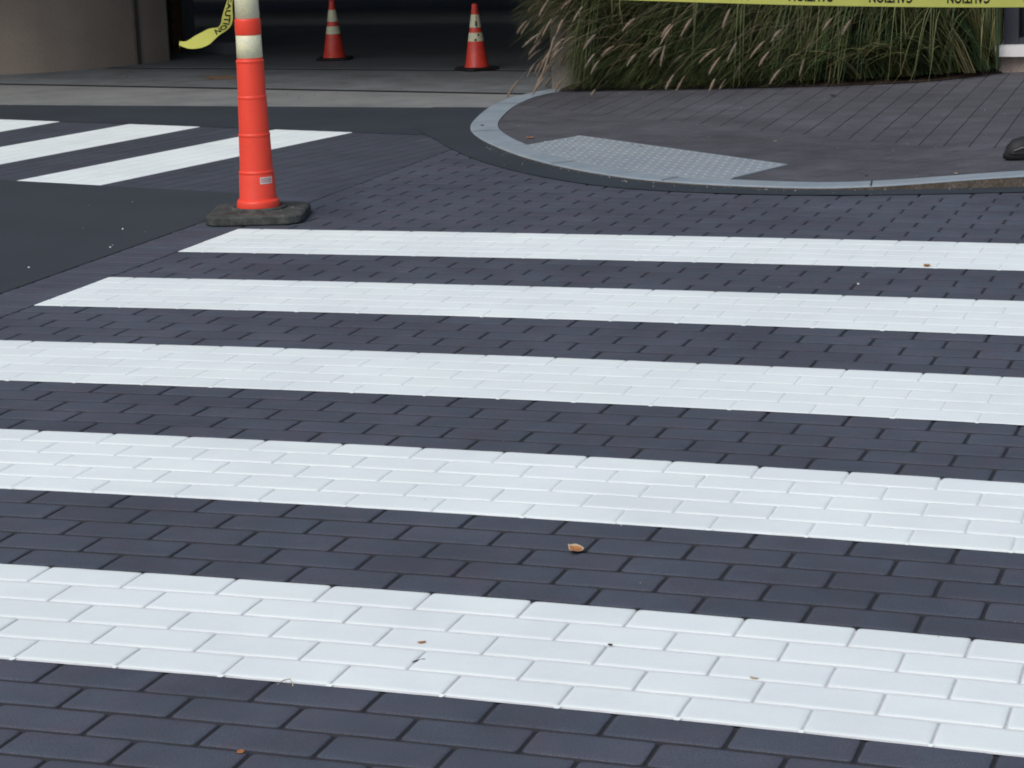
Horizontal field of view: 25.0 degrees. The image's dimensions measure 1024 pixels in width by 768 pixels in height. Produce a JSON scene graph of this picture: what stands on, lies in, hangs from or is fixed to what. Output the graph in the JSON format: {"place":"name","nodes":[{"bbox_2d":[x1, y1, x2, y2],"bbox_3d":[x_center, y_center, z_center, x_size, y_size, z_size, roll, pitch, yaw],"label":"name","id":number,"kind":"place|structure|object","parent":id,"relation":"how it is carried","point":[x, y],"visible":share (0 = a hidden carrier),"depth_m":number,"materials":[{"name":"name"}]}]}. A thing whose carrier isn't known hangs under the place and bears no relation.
{"place":"outdoors","nodes":[
{"label":"outdoors","id":0,"kind":"place"},
{"bbox_2d":[0,180,239,292],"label":"asphalt road","id":1,"kind":"structure","parent":0,"point":[74,225],"depth_m":9.16,"materials":[{"name":"grey asphalt"}]},
{"bbox_2d":[0,105,429,134],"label":"asphalt band","id":2,"kind":"object","parent":1,"relation":"on","point":[394,120],"visible":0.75,"depth_m":12.77,"materials":[{"name":"grey asphalt"}]},
{"bbox_2d":[22,73,1017,689],"bbox_3d":[-1.004,-0.758,9.411,8.067,0.054,10.956,2,14,19],"label":"grit","id":3,"kind":"object","parent":1,"relation":"on","point":[550,117],"visible":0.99,"depth_m":10.57,"materials":[{"name":"beige stone"}]},
{"bbox_2d":[0,122,451,195],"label":"brick paving","id":4,"kind":"structure","parent":0,"point":[335,164],"depth_m":10.91,"materials":[{"name":"grey brick"}]},
{"bbox_2d":[0,119,58,131],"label":"crosswalk bar","id":5,"kind":"object","parent":4,"relation":"on","point":[6,125],"visible":1,"depth_m":12.74,"materials":[{"name":"white paint"}]},
{"bbox_2d":[0,124,196,163],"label":"crosswalk bar","id":6,"kind":"object","parent":4,"relation":"on","point":[55,145],"visible":1,"depth_m":11.85,"materials":[{"name":"white paint"}]},
{"bbox_2d":[17,129,352,184],"bbox_3d":[-1.527,-1.103,11.116,0.493,0.002,1.965,6,15,30],"label":"crosswalk bar","id":7,"kind":"object","parent":4,"relation":"on","point":[139,166],"visible":0.87,"depth_m":10.92,"materials":[{"name":"white paint"}]},
{"bbox_2d":[0,68,551,107],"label":"concrete apron","id":8,"kind":"object","parent":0,"point":[457,81],"visible":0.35,"depth_m":14.22,"materials":[{"name":"grey concrete"}]},
{"bbox_2d":[202,75,236,78],"bbox_3d":[-1.889,-1.995,15.013,0.222,0.001,0.337,-7,14,-20],"label":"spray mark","id":9,"kind":"object","parent":8,"relation":"on","point":[222,77],"visible":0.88,"depth_m":15.03,"materials":[{"name":"orange paint"}]},
{"bbox_2d":[0,67,550,94],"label":"apron joint","id":10,"kind":"object","parent":8,"relation":"on","point":[286,89],"visible":0.5,"depth_m":14.67,"materials":[{"name":"grey concrete"}]},
{"bbox_2d":[116,0,550,69],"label":"garage floor","id":11,"kind":"structure","parent":0,"point":[410,34],"depth_m":18.18,"materials":[{"name":"grey concrete"}]},
{"bbox_2d":[316,0,352,60],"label":"traffic cone","id":12,"kind":"object","parent":11,"relation":"on","point":[333,49],"visible":1,"depth_m":15.97,"materials":[{"name":"plastic"}]},
{"bbox_2d":[455,3,498,70],"bbox_3d":[-0.234,-2.242,14.887,0.236,0.421,0.236,-9,15,-29],"label":"traffic cone","id":13,"kind":"object","parent":11,"relation":"on","point":[476,58],"visible":1,"depth_m":14.85,"materials":[{"name":"plastic"}]},
{"bbox_2d":[0,119,1023,767],"bbox_3d":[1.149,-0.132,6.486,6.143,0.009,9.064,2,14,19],"label":"brick paving","id":14,"kind":"structure","parent":0,"point":[52,715],"depth_m":5.25,"materials":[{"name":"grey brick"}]},
{"bbox_2d":[206,0,310,225],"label":"traffic delineator","id":15,"kind":"object","parent":14,"relation":"on","point":[259,202],"visible":1,"depth_m":8.92,"materials":[{"name":"orange plastic"}]},
{"bbox_2d":[179,0,232,48],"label":"caution tape","id":16,"kind":"object","parent":15,"relation":"attached to","point":[205,38],"visible":1,"depth_m":9.05,"materials":[{"name":"plastic"}]},
{"bbox_2d":[641,0,1023,6],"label":"caution tape","id":17,"kind":"object","parent":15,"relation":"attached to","point":[947,3],"visible":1,"depth_m":9.81,"materials":[{"name":"plastic"}]},
{"bbox_2d":[0,564,1023,756],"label":"crosswalk bar","id":18,"kind":"object","parent":14,"relation":"on","point":[954,693],"visible":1,"depth_m":4.03,"materials":[{"name":"white paint"}]},
{"bbox_2d":[0,429,1023,553],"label":"crosswalk bar","id":19,"kind":"object","parent":14,"relation":"on","point":[981,515],"visible":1,"depth_m":5.09,"materials":[{"name":"white paint"}]},
{"bbox_2d":[0,340,1023,424],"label":"crosswalk bar","id":20,"kind":"object","parent":14,"relation":"on","point":[953,397],"visible":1,"depth_m":6.13,"materials":[{"name":"white paint"}]},
{"bbox_2d":[0,0,1023,88],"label":"parking garage","id":21,"kind":"structure","parent":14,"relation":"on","point":[40,36],"depth_m":15.91,"materials":[{"name":"grey concrete"}]},
{"bbox_2d":[1004,7,1023,43],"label":"window frame","id":22,"kind":"structure","parent":21,"relation":"in","point":[1012,15],"depth_m":13.42,"materials":[{"name":"grey metal"}]},
{"bbox_2d":[1021,7,1023,36],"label":"window pane","id":23,"kind":"structure","parent":21,"relation":"in","point":[1022,8],"depth_m":13.47,"materials":[{"name":"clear glass"}]},
{"bbox_2d":[34,277,1023,335],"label":"crosswalk bar","id":24,"kind":"object","parent":14,"relation":"on","point":[972,316],"visible":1,"depth_m":7.14,"materials":[{"name":"white paint"}]},
{"bbox_2d":[568,544,583,551],"bbox_3d":[0.129,0.328,4.601,0.030,0.009,0.046,-3,13,-6],"label":"dry leaf","id":25,"kind":"object","parent":14,"relation":"on","point":[575,547],"visible":1,"depth_m":4.61,"materials":[{"name":"orange plant"}]},
{"bbox_2d":[178,229,1023,270],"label":"crosswalk bar","id":26,"kind":"object","parent":14,"relation":"on","point":[912,254],"visible":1,"depth_m":8.09,"materials":[{"name":"white paint"}]},
{"bbox_2d":[413,107,1023,194],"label":"gutter","id":27,"kind":"object","parent":14,"relation":"on","point":[449,127],"visible":0.99,"depth_m":10.14,"materials":[{"name":"concrete"}]},
{"bbox_2d":[498,72,1023,181],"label":"sidewalk","id":28,"kind":"structure","parent":0,"point":[798,122],"depth_m":11.44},
{"bbox_2d":[518,135,787,179],"bbox_3d":[0.566,-1.014,10.347,0.588,0.014,1.735,-10,15,-32],"label":"warning plate","id":29,"kind":"object","parent":28,"relation":"on","point":[632,157],"visible":1,"depth_m":10.25,"materials":[{"name":"grey concrete"}]},
{"bbox_2d":[470,89,1023,189],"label":"curb","id":30,"kind":"structure","parent":28,"relation":"on","point":[484,127],"depth_m":9.54,"materials":[{"name":"concrete"}]},
{"bbox_2d":[558,66,1001,90],"bbox_3d":[1.664,-1.831,13.619,2.760,0.044,1.052,-1,13,4],"label":"mulch bed","id":31,"kind":"object","parent":28,"relation":"on","point":[881,80],"visible":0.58,"depth_m":13.28,"materials":[{"name":"brown soil"}]},
{"bbox_2d":[507,0,1003,96],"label":"ornamental grass","id":32,"kind":"object","parent":31,"relation":"on","point":[632,42],"depth_m":13.17,"materials":[{"name":"green plant"}]},
{"bbox_2d":[1003,136,1023,159],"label":"shoe","id":33,"kind":"object","parent":28,"relation":"on","point":[1014,149],"visible":1,"depth_m":9.59,"materials":[{"name":"black leather"}]}
]}

